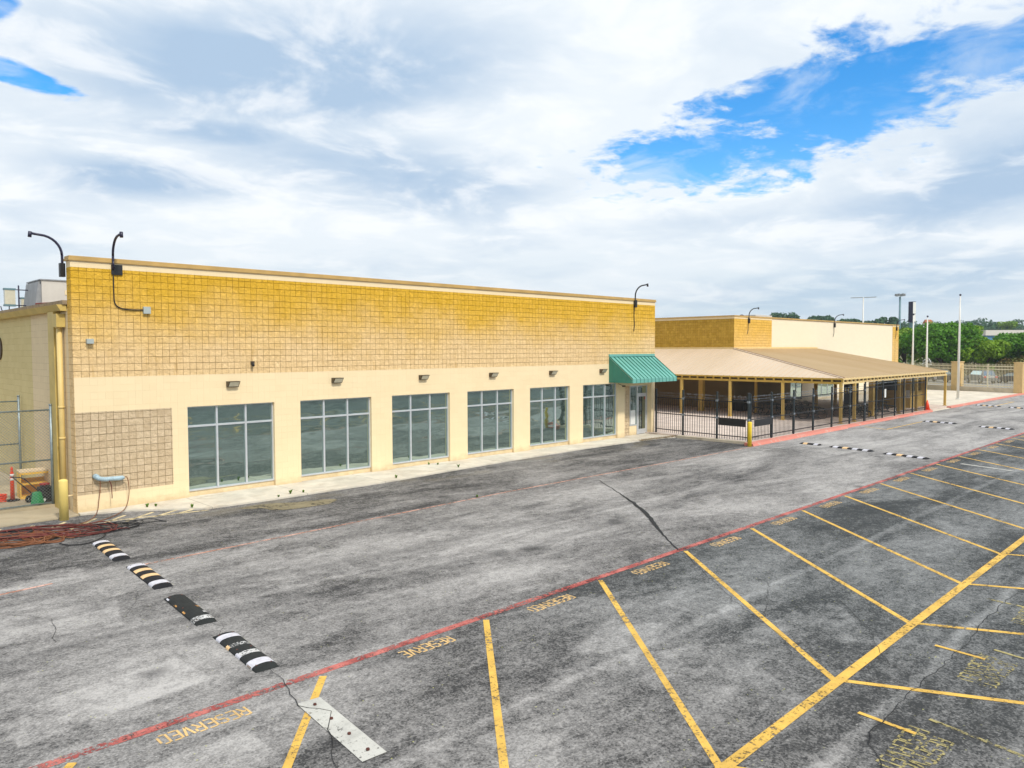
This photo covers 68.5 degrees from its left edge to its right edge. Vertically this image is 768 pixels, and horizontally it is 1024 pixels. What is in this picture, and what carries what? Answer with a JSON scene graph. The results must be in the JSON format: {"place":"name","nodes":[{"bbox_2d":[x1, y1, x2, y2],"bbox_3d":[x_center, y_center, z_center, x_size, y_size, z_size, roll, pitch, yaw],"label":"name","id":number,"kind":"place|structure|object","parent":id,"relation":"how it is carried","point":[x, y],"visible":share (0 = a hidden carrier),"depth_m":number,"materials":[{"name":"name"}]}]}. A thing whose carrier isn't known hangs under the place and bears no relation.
{"place":"outdoors","nodes":[
{"label":"outdoors","id":0,"kind":"place"},
{"bbox_2d":[0,472,54,513],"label":"yard slab","id":1,"kind":"structure","parent":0,"point":[7,489],"depth_m":22.46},
{"bbox_2d":[0,494,6,501],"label":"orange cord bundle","id":2,"kind":"object","parent":1,"relation":"on","point":[4,496],"visible":0.81,"depth_m":22.65,"materials":[{"name":"plastic"}]},
{"bbox_2d":[0,395,21,484],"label":"chain link fence","id":3,"kind":"object","parent":1,"relation":"on","point":[19,426],"visible":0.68,"depth_m":25.59,"materials":[{"name":"metal"}]},
{"bbox_2d":[7,467,19,501],"bbox_3d":[-15.190,3.031,22.864,0.370,1.040,0.370,-1,3,-22],"label":"delineator post","id":4,"kind":"object","parent":1,"relation":"on","point":[14,499],"visible":0.84,"depth_m":22.83,"materials":[{"name":"orange plastic"}]},
{"bbox_2d":[16,467,47,498],"bbox_3d":[-14.966,3.094,23.552,0.820,0.850,0.601,-2,4,-41],"label":"yellow shelf unit","id":5,"kind":"object","parent":1,"relation":"on","point":[24,482],"visible":0.43,"depth_m":23.47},
{"bbox_2d":[13,477,51,503],"bbox_3d":[-14.192,3.115,22.540,0.726,0.896,1.404,1,3,17],"label":"lawn mower","id":6,"kind":"object","parent":1,"relation":"on","point":[38,495],"visible":0.8,"depth_m":22.52,"materials":[{"name":"green plastic"}]},
{"bbox_2d":[0,507,79,527],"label":"concrete apron","id":7,"kind":"object","parent":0,"point":[28,516],"visible":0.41,"depth_m":21.07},
{"bbox_2d":[0,404,54,509],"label":"chain link gate","id":8,"kind":"structure","parent":7,"relation":"on","point":[51,454],"depth_m":21.97,"materials":[{"name":"metal"}]},
{"bbox_2d":[78,433,676,515],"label":"sidewalk","id":9,"kind":"structure","parent":0,"point":[246,496],"depth_m":26.22,"materials":[{"name":"concrete"}]},
{"bbox_2d":[639,435,676,440],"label":"dry litter","id":10,"kind":"object","parent":9,"relation":"on","point":[657,438],"visible":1,"depth_m":38.77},
{"bbox_2d":[0,395,1023,767],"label":"parking lot","id":11,"kind":"structure","parent":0,"point":[686,603],"depth_m":13.09,"materials":[{"name":"asphalt"}]},
{"bbox_2d":[0,530,32,539],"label":"fat hose","id":12,"kind":"object","parent":11,"relation":"on","point":[29,531],"visible":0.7,"depth_m":19.02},
{"bbox_2d":[0,531,79,548],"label":"cable tangle","id":13,"kind":"object","parent":11,"relation":"on","point":[31,541],"visible":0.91,"depth_m":18.34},
{"bbox_2d":[58,479,68,520],"bbox_3d":[-12.340,3.183,20.707,0.227,1.140,0.227,-3,4,-45],"label":"bollard","id":14,"kind":"object","parent":11,"relation":"on","point":[63,500],"visible":1,"depth_m":20.62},
{"bbox_2d":[0,521,129,540],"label":"cable tangle","id":15,"kind":"object","parent":11,"relation":"on","point":[56,527],"visible":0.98,"depth_m":19.28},
{"bbox_2d":[59,530,105,545],"bbox_3d":[-10.535,3.816,18.857,0.737,0.028,1.694,0,3,4],"label":"cable tail","id":16,"kind":"object","parent":11,"relation":"on","point":[84,543],"visible":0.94,"depth_m":18.16},
{"bbox_2d":[92,540,130,560],"bbox_3d":[-9.366,3.857,17.550,0.364,0.069,2.090,-2,4,-41],"label":"speed hump","id":17,"kind":"object","parent":11,"relation":"on","point":[110,550],"visible":1,"depth_m":17.36,"materials":[{"name":"rubber"}]},
{"bbox_2d":[80,518,166,531],"bbox_3d":[-10.286,3.730,19.928,2.005,0.094,1.072,-3,4,-45],"label":"cable tangle","id":18,"kind":"object","parent":11,"relation":"on","point":[137,524],"visible":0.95,"depth_m":19.88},
{"bbox_2d":[126,563,172,589],"bbox_3d":[-7.523,3.944,15.570,0.364,0.069,2.080,-2,4,-41],"label":"speed hump","id":19,"kind":"object","parent":11,"relation":"on","point":[150,577],"visible":1,"depth_m":15.39,"materials":[{"name":"rubber"}]},
{"bbox_2d":[164,594,215,625],"bbox_3d":[-5.818,4.032,13.559,0.364,0.069,1.860,-2,3,-41],"label":"speed hump","id":20,"kind":"object","parent":11,"relation":"on","point":[191,611],"visible":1,"depth_m":13.39,"materials":[{"name":"rubber"}]},
{"bbox_2d":[213,631,278,672],"bbox_3d":[-4.162,4.114,11.683,0.364,0.069,1.820,-2,3,-41],"label":"speed hump","id":21,"kind":"object","parent":11,"relation":"on","point":[247,653],"visible":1,"depth_m":11.52,"materials":[{"name":"rubber"}]},
{"bbox_2d":[0,255,676,513],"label":"shop building","id":22,"kind":"structure","parent":11,"relation":"on","point":[152,407],"depth_m":26.24,"materials":[{"name":"concrete block"},{"name":"glass"},{"name":"aluminium"}]},
{"bbox_2d":[0,285,27,309],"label":"roof floodlight rack","id":23,"kind":"object","parent":22,"relation":"on","point":[9,297],"visible":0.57,"depth_m":33.54,"materials":[{"name":"white metal"}]},
{"bbox_2d":[20,297,23,306],"bbox_3d":[-22.854,-3.608,35.464,0.937,1.160,0.300,-3,4,-45],"label":"roof floodlight rack","id":24,"kind":"object","parent":22,"relation":"on","point":[21,300],"visible":0.06,"depth_m":35.22,"materials":[{"name":"white metal"}]},
{"bbox_2d":[23,279,66,306],"bbox_3d":[-20.365,-3.853,34.657,3.389,1.650,2.789,-3,4,-45],"label":"rooftop air conditioner","id":25,"kind":"object","parent":22,"relation":"on","point":[40,291],"visible":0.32,"depth_m":33.27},
{"bbox_2d":[28,231,65,276],"bbox_3d":[-13.081,-3.642,21.141,0.888,1.209,0.155,-3,4,-45],"label":"gooseneck arm","id":26,"kind":"object","parent":22,"relation":"attached to","point":[62,272],"visible":1,"depth_m":21.33},
{"bbox_2d":[86,339,93,343],"bbox_3d":[-12.035,-1.217,21.449,0.180,0.140,0.140,-3,4,-45],"label":"sensor box","id":27,"kind":"object","parent":22,"relation":"attached to","point":[89,341],"visible":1,"depth_m":21.39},
{"bbox_2d":[92,474,124,481],"bbox_3d":[-11.726,2.710,21.877,0.818,0.257,0.237,-3,4,-45],"label":"blue duct sleeve","id":28,"kind":"object","parent":22,"relation":"attached to","point":[97,477],"visible":1,"depth_m":21.76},
{"bbox_2d":[80,481,100,523],"bbox_3d":[-11.647,3.277,20.803,0.188,0.905,1.777,-1,3,-8],"label":"hanging cable","id":29,"kind":"object","parent":28,"relation":"hanging from","point":[98,504],"visible":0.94,"depth_m":21.31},
{"bbox_2d":[92,476,129,523],"bbox_3d":[-11.265,3.240,21.110,0.237,0.950,2.112,0,3,-2],"label":"hanging cable","id":30,"kind":"object","parent":28,"relation":"hanging from","point":[126,505],"visible":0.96,"depth_m":21.79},
{"bbox_2d":[111,232,122,274],"bbox_3d":[-11.223,-3.739,21.608,0.305,1.149,0.888,-3,4,-45],"label":"gooseneck arm","id":31,"kind":"object","parent":22,"relation":"attached to","point":[116,269],"visible":1,"depth_m":21.81},
{"bbox_2d":[113,275,142,310],"bbox_3d":[-11.302,-2.674,22.168,0.828,1.000,0.034,-3,4,-45],"label":"conduit","id":32,"kind":"object","parent":22,"relation":"attached to","point":[118,306],"visible":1,"depth_m":21.92,"materials":[{"name":"black metal"}]},
{"bbox_2d":[143,307,150,313],"bbox_3d":[-10.934,-2.206,22.522,0.200,0.210,0.100,-3,4,-45],"label":"junction box","id":33,"kind":"object","parent":22,"relation":"attached to","point":[146,310],"visible":1,"depth_m":22.48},
{"bbox_2d":[187,402,274,491],"bbox_3d":[-9.204,1.999,24.687,2.910,2.680,0.130,-3,4,-45],"label":"window","id":34,"kind":"structure","parent":22,"relation":"in","point":[233,444],"depth_m":24.66,"materials":[{"name":"glass"}]},
{"bbox_2d":[189,480,273,496],"bbox_3d":[-9.278,3.444,24.832,2.906,0.220,0.270,-3,4,-45],"label":"window base","id":35,"kind":"structure","parent":22,"relation":"in","point":[267,483],"depth_m":24.68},
{"bbox_2d":[226,381,239,386],"bbox_3d":[-9.031,0.005,24.392,0.380,0.190,0.245,-3,4,-45],"label":"wall light","id":36,"kind":"object","parent":22,"relation":"attached to","point":[232,383],"visible":1,"depth_m":24.32,"materials":[{"name":"brown metal"}]},
{"bbox_2d":[301,468,369,480],"bbox_3d":[-6.505,3.309,27.564,2.936,0.220,0.270,-3,4,-45],"label":"window base","id":37,"kind":"structure","parent":22,"relation":"in","point":[304,478],"depth_m":27.41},
{"bbox_2d":[300,397,370,476],"bbox_3d":[-6.432,1.864,27.419,2.940,2.680,0.130,-3,4,-45],"label":"window","id":38,"kind":"structure","parent":22,"relation":"in","point":[335,433],"depth_m":27.41,"materials":[{"name":"glass"}]},
{"bbox_2d":[331,378,343,382],"bbox_3d":[-6.277,-0.129,27.107,0.380,0.190,0.245,-3,4,-45],"label":"wall light","id":39,"kind":"object","parent":22,"relation":"attached to","point":[336,380],"visible":1,"depth_m":27.04,"materials":[{"name":"brown metal"}]},
{"bbox_2d":[393,457,447,468],"bbox_3d":[-3.761,3.176,30.269,2.886,0.220,0.270,-3,4,-45],"label":"window base","id":40,"kind":"structure","parent":22,"relation":"in","point":[415,463],"depth_m":30.14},
{"bbox_2d":[392,393,448,463],"bbox_3d":[-3.687,1.731,30.123,2.890,2.680,0.130,-3,4,-45],"label":"window","id":41,"kind":"structure","parent":22,"relation":"in","point":[420,432],"depth_m":30.12,"materials":[{"name":"glass"}]},
{"bbox_2d":[419,375,429,379],"bbox_3d":[-3.479,-0.264,29.863,0.380,0.190,0.245,-3,4,-45],"label":"wall light","id":42,"kind":"object","parent":22,"relation":"attached to","point":[423,377],"visible":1,"depth_m":29.78,"materials":[{"name":"brown metal"}]},
{"bbox_2d":[468,449,511,457],"bbox_3d":[-1.070,3.046,32.920,2.746,0.220,0.270,-3,4,-45],"label":"window base","id":43,"kind":"structure","parent":22,"relation":"in","point":[506,450],"depth_m":32.82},
{"bbox_2d":[467,389,512,453],"bbox_3d":[-0.997,1.601,32.775,2.750,2.680,0.130,-3,4,-45],"label":"window","id":44,"kind":"structure","parent":22,"relation":"in","point":[489,412],"depth_m":32.79,"materials":[{"name":"glass"}]},
{"bbox_2d":[489,373,498,376],"bbox_3d":[-0.774,-0.395,32.529,0.380,0.190,0.245,-3,4,-45],"label":"wall light","id":45,"kind":"object","parent":22,"relation":"attached to","point":[493,374],"visible":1,"depth_m":32.45,"materials":[{"name":"brown metal"}]},
{"bbox_2d":[530,441,567,449],"bbox_3d":[1.628,2.915,35.579,2.746,0.220,0.270,-3,4,-45],"label":"window base","id":46,"kind":"structure","parent":22,"relation":"in","point":[566,442],"depth_m":35.50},
{"bbox_2d":[530,386,567,445],"bbox_3d":[1.701,1.470,35.433,2.750,2.680,0.130,-3,4,-45],"label":"window","id":47,"kind":"structure","parent":22,"relation":"in","point":[548,405],"depth_m":35.47,"materials":[{"name":"glass"}]},
{"bbox_2d":[549,371,557,374],"bbox_3d":[1.953,-0.527,35.215,0.380,0.190,0.245,-3,4,-45],"label":"wall light","id":48,"kind":"object","parent":22,"relation":"attached to","point":[552,372],"visible":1,"depth_m":35.14,"materials":[{"name":"brown metal"}]},
{"bbox_2d":[583,435,615,441],"bbox_3d":[4.305,2.786,38.216,2.766,0.220,0.270,-3,4,-45],"label":"window base","id":49,"kind":"structure","parent":22,"relation":"in","point":[611,436],"depth_m":38.15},
{"bbox_2d":[583,383,615,438],"bbox_3d":[4.378,1.341,38.071,2.770,2.680,0.130,-3,4,-45],"label":"window","id":50,"kind":"structure","parent":22,"relation":"in","point":[599,400],"depth_m":38.11,"materials":[{"name":"glass"}]},
{"bbox_2d":[599,369,606,372],"bbox_3d":[4.608,-0.656,37.832,0.380,0.190,0.245,-3,4,-45],"label":"wall light","id":51,"kind":"object","parent":22,"relation":"attached to","point":[602,370],"visible":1,"depth_m":37.75,"materials":[{"name":"brown metal"}]},
{"bbox_2d":[634,283,648,307],"bbox_3d":[6.761,-4.620,39.329,0.155,1.209,0.888,-3,4,-45],"label":"gooseneck arm","id":52,"kind":"object","parent":22,"relation":"attached to","point":[635,303],"visible":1,"depth_m":39.52},
{"bbox_2d":[638,394,645,433],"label":"door","id":53,"kind":"structure","parent":22,"relation":"in","point":[642,397],"depth_m":40.97,"materials":[{"name":"glass"}]},
{"bbox_2d":[677,435,746,443],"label":"kerb","id":54,"kind":"structure","parent":11,"relation":"on","point":[711,439],"depth_m":38.08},
{"bbox_2d":[747,422,751,446],"bbox_3d":[11.331,2.389,35.864,0.198,1.190,0.198,-3,4,-45],"label":"bollard","id":55,"kind":"object","parent":11,"relation":"on","point":[749,439],"visible":1,"depth_m":35.79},
{"bbox_2d":[744,426,847,445],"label":"kerb","id":56,"kind":"structure","parent":11,"relation":"on","point":[790,436],"depth_m":39.31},
{"bbox_2d":[799,442,820,445],"bbox_3d":[14.537,2.907,36.613,0.364,0.069,1.050,-3,4,-42],"label":"speed hump","id":57,"kind":"object","parent":11,"relation":"on","point":[810,443],"visible":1,"depth_m":36.49,"materials":[{"name":"rubber"}]},
{"bbox_2d":[830,446,872,451],"bbox_3d":[15.716,2.985,34.863,0.364,0.069,2.100,-2,3,-34],"label":"speed hump","id":58,"kind":"object","parent":11,"relation":"on","point":[858,449],"visible":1,"depth_m":34.66,"materials":[{"name":"rubber"}]},
{"bbox_2d":[841,410,932,427],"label":"kerb","id":59,"kind":"structure","parent":11,"relation":"on","point":[884,419],"depth_m":48.68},
{"bbox_2d":[883,452,929,458],"bbox_3d":[17.009,3.091,32.488,0.364,0.069,2.000,-2,3,-30],"label":"speed hump","id":60,"kind":"object","parent":11,"relation":"on","point":[904,455],"visible":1,"depth_m":32.33,"materials":[{"name":"rubber"}]},
{"bbox_2d":[922,421,956,423],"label":"speed hump","id":61,"kind":"object","parent":11,"relation":"on","point":[940,422],"visible":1,"depth_m":46.92,"materials":[{"name":"rubber"}]},
{"bbox_2d":[947,393,1023,407],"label":"kerb","id":62,"kind":"structure","parent":11,"relation":"on","point":[979,401],"depth_m":65.05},
{"bbox_2d":[979,426,1014,429],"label":"speed hump","id":63,"kind":"object","parent":11,"relation":"on","point":[997,427],"visible":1,"depth_m":43.55,"materials":[{"name":"rubber"}]},
{"bbox_2d":[0,0,1023,325],"label":"sky","id":64,"kind":"structure","parent":0,"point":[806,158],"materials":[{"name":"white"}]},
{"bbox_2d":[641,347,950,440],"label":"patio","id":65,"kind":"structure","parent":0,"point":[815,366],"depth_m":52.53,"materials":[{"name":"metal"}]},
{"bbox_2d":[655,388,749,440],"bbox_3d":[9.663,1.538,38.833,0.204,2.385,5.887,-2,3,-39],"label":"steel fence","id":66,"kind":"object","parent":65,"relation":"on","point":[732,422],"visible":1,"depth_m":38.39,"materials":[{"name":"black metal"}]},
{"bbox_2d":[732,395,751,410],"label":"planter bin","id":67,"kind":"object","parent":65,"relation":"on","point":[736,406],"visible":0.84,"depth_m":54.85,"materials":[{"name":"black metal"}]},
{"bbox_2d":[753,402,786,414],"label":"picnic table","id":68,"kind":"object","parent":65,"relation":"on","point":[769,408],"visible":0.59,"depth_m":51.38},
{"bbox_2d":[773,399,803,409],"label":"picnic table","id":69,"kind":"object","parent":65,"relation":"on","point":[789,407],"visible":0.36,"depth_m":55.42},
{"bbox_2d":[789,405,824,418],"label":"picnic table","id":70,"kind":"object","parent":65,"relation":"on","point":[809,412],"visible":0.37,"depth_m":49.10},
{"bbox_2d":[790,402,824,413],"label":"picnic table","id":71,"kind":"object","parent":65,"relation":"on","point":[808,404],"visible":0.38,"depth_m":52.49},
{"bbox_2d":[750,384,865,439],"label":"steel fence","id":72,"kind":"object","parent":65,"relation":"on","point":[845,417],"visible":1,"depth_m":41.21,"materials":[{"name":"black metal"}]},
{"bbox_2d":[833,404,870,417],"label":"picnic table","id":73,"kind":"object","parent":65,"relation":"on","point":[843,410],"visible":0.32,"depth_m":50.12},
{"bbox_2d":[877,401,896,411],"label":"picnic table","id":74,"kind":"object","parent":65,"relation":"on","point":[886,408],"visible":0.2,"depth_m":53.50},
{"bbox_2d":[864,376,925,420],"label":"steel fence","id":75,"kind":"object","parent":65,"relation":"on","point":[875,411],"visible":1,"depth_m":50.62,"materials":[{"name":"black metal"}]},
{"bbox_2d":[875,377,936,407],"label":"ticket booth","id":76,"kind":"object","parent":65,"relation":"on","point":[909,381],"visible":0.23,"depth_m":58.33,"materials":[{"name":"brown glass"}]},
{"bbox_2d":[877,380,897,389],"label":"side window","id":77,"kind":"structure","parent":76,"relation":"in","point":[888,381],"depth_m":58.24,"materials":[{"name":"grey glass"}]},
{"bbox_2d":[914,378,920,390],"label":"front window","id":78,"kind":"structure","parent":76,"relation":"in","point":[919,380],"depth_m":58.59,"materials":[{"name":"black glass"}]},
{"bbox_2d":[926,400,930,409],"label":"traffic cone","id":79,"kind":"object","parent":65,"relation":"on","point":[927,406],"visible":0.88,"depth_m":55.40,"materials":[{"name":"orange plastic"}]},
{"bbox_2d":[844,383,858,408],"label":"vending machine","id":80,"kind":"object","parent":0,"point":[846,395],"visible":0.31,"depth_m":56.10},
{"bbox_2d":[828,390,1017,404],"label":"forecourt","id":81,"kind":"structure","parent":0,"point":[934,397],"depth_m":70.85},
{"bbox_2d":[911,313,914,364],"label":"flagpole","id":82,"kind":"object","parent":81,"relation":"on","point":[913,342],"visible":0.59,"depth_m":79.01,"materials":[{"name":"white metal"}]},
{"bbox_2d":[925,315,928,392],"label":"flagpole","id":83,"kind":"object","parent":81,"relation":"on","point":[926,364],"visible":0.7,"depth_m":76.05,"materials":[{"name":"white metal"}]},
{"bbox_2d":[955,294,961,398],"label":"flagpole","id":84,"kind":"object","parent":81,"relation":"on","point":[958,370],"visible":1,"depth_m":66.81,"materials":[{"name":"white metal"}]},
{"bbox_2d":[901,361,1001,375],"bbox_3d":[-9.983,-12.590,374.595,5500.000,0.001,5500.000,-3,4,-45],"label":"ground","id":85,"kind":"structure","parent":0,"point":[964,370],"depth_m":191.09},
{"bbox_2d":[770,312,800,318],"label":"broadleaf tree","id":86,"kind":"object","parent":85,"relation":"on","point":[794,315],"visible":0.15,"depth_m":270.15,"materials":[{"name":"green plant"}]},
{"bbox_2d":[808,315,834,320],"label":"broadleaf tree","id":87,"kind":"object","parent":85,"relation":"on","point":[826,317],"visible":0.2,"depth_m":279.39,"materials":[{"name":"green plant"}]},
{"bbox_2d":[837,318,861,322],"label":"broadleaf tree","id":88,"kind":"object","parent":85,"relation":"on","point":[851,320],"visible":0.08,"depth_m":229.36,"materials":[{"name":"green plant"}]},
{"bbox_2d":[873,316,904,327],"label":"broadleaf tree","id":89,"kind":"object","parent":85,"relation":"on","point":[891,320],"visible":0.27,"depth_m":238.92,"materials":[{"name":"green plant"}]},
{"bbox_2d":[895,293,905,358],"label":"tall mast","id":90,"kind":"object","parent":85,"relation":"on","point":[899,322],"visible":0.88,"depth_m":160.03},
{"bbox_2d":[908,301,915,363],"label":"pylon sign","id":91,"kind":"object","parent":85,"relation":"on","point":[911,308],"visible":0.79,"depth_m":149.74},
{"bbox_2d":[922,320,932,365],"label":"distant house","id":92,"kind":"structure","parent":85,"relation":"on","point":[924,321],"depth_m":199.73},
{"bbox_2d":[884,318,1023,329],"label":"distant wood","id":93,"kind":"object","parent":85,"relation":"on","point":[991,325],"visible":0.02,"depth_m":346.31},
{"bbox_2d":[899,361,1023,392],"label":"cream picket fence","id":94,"kind":"object","parent":85,"relation":"on","point":[1018,385],"visible":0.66,"depth_m":79.10,"materials":[{"name":"painted metal"},{"name":"concrete block"}]},
{"bbox_2d":[919,355,1023,376],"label":"undergrowth","id":95,"kind":"object","parent":85,"relation":"on","point":[996,363],"visible":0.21,"depth_m":109.28,"materials":[{"name":"green plant"}]},
{"bbox_2d":[963,325,987,338],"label":"broadleaf tree","id":96,"kind":"object","parent":85,"relation":"on","point":[981,328],"visible":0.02,"depth_m":121.34,"materials":[{"name":"green plant"}]},
{"bbox_2d":[960,339,1011,371],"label":"broadleaf tree","id":97,"kind":"object","parent":85,"relation":"on","point":[995,350],"visible":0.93,"depth_m":107.55,"materials":[{"name":"green plant"}]},
{"bbox_2d":[996,320,1018,329],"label":"broadleaf tree","id":98,"kind":"object","parent":85,"relation":"on","point":[1010,325],"visible":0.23,"depth_m":286.55,"materials":[{"name":"green plant"}]},
{"bbox_2d":[992,332,1023,371],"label":"broadleaf tree","id":99,"kind":"object","parent":85,"relation":"on","point":[1016,340],"visible":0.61,"depth_m":108.26,"materials":[{"name":"green plant"}]},
{"bbox_2d":[928,379,1013,387],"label":"road","id":100,"kind":"structure","parent":0,"point":[982,383],"depth_m":98.92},
{"bbox_2d":[852,297,873,322],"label":"parking light pole","id":101,"kind":"object","parent":100,"relation":"on","point":[863,307],"visible":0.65,"depth_m":120.01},
{"bbox_2d":[898,327,931,364],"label":"broadleaf tree","id":102,"kind":"object","parent":100,"relation":"on","point":[904,356],"visible":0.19,"depth_m":119.79,"materials":[{"name":"green plant"}]},
{"bbox_2d":[928,369,950,381],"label":"parked car","id":103,"kind":"object","parent":100,"relation":"on","point":[933,379],"visible":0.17,"depth_m":103.19,"materials":[{"name":"grey metal"}]},
{"bbox_2d":[899,321,987,368],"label":"broadleaf tree","id":104,"kind":"object","parent":100,"relation":"on","point":[942,341],"visible":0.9,"depth_m":110.44,"materials":[{"name":"green plant"}]},
{"bbox_2d":[964,370,997,382],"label":"parked car","id":105,"kind":"object","parent":100,"relation":"on","point":[978,375],"visible":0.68,"depth_m":98.56,"materials":[{"name":"white metal"}]},
{"bbox_2d":[997,372,1013,382],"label":"parked car","id":106,"kind":"object","parent":100,"relation":"on","point":[1006,377],"visible":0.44,"depth_m":99.04,"materials":[{"name":"grey metal"}]},
{"bbox_3d":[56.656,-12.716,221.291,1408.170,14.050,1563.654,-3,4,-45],"label":"hills","id":107,"kind":"structure","parent":0,"visible":0},
{"bbox_2d":[981,330,1023,339],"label":"warehouse","id":108,"kind":"structure","parent":107,"relation":"on","point":[990,334],"depth_m":239.44,"materials":[{"name":"metal"}]},
{"label":"roadside path","id":109,"kind":"structure","parent":0,"visible":0},
{"bbox_2d":[654,315,899,407],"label":"block building","id":110,"kind":"structure","parent":109,"relation":"on","point":[876,340],"depth_m":61.05,"materials":[{"name":"concrete block"},{"name":"stucco"}]},
{"bbox_2d":[744,315,771,316],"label":"rooftop unit","id":111,"kind":"object","parent":110,"relation":"on","point":[760,315],"visible":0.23,"depth_m":77.56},
{"bbox_2d":[790,383,801,399],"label":"window","id":112,"kind":"structure","parent":110,"relation":"in","point":[797,387],"depth_m":64.49,"materials":[{"name":"glass"}]},
{"bbox_2d":[818,384,832,396],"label":"window","id":113,"kind":"structure","parent":110,"relation":"in","point":[820,386],"depth_m":68.45,"materials":[{"name":"glass"}]}
]}

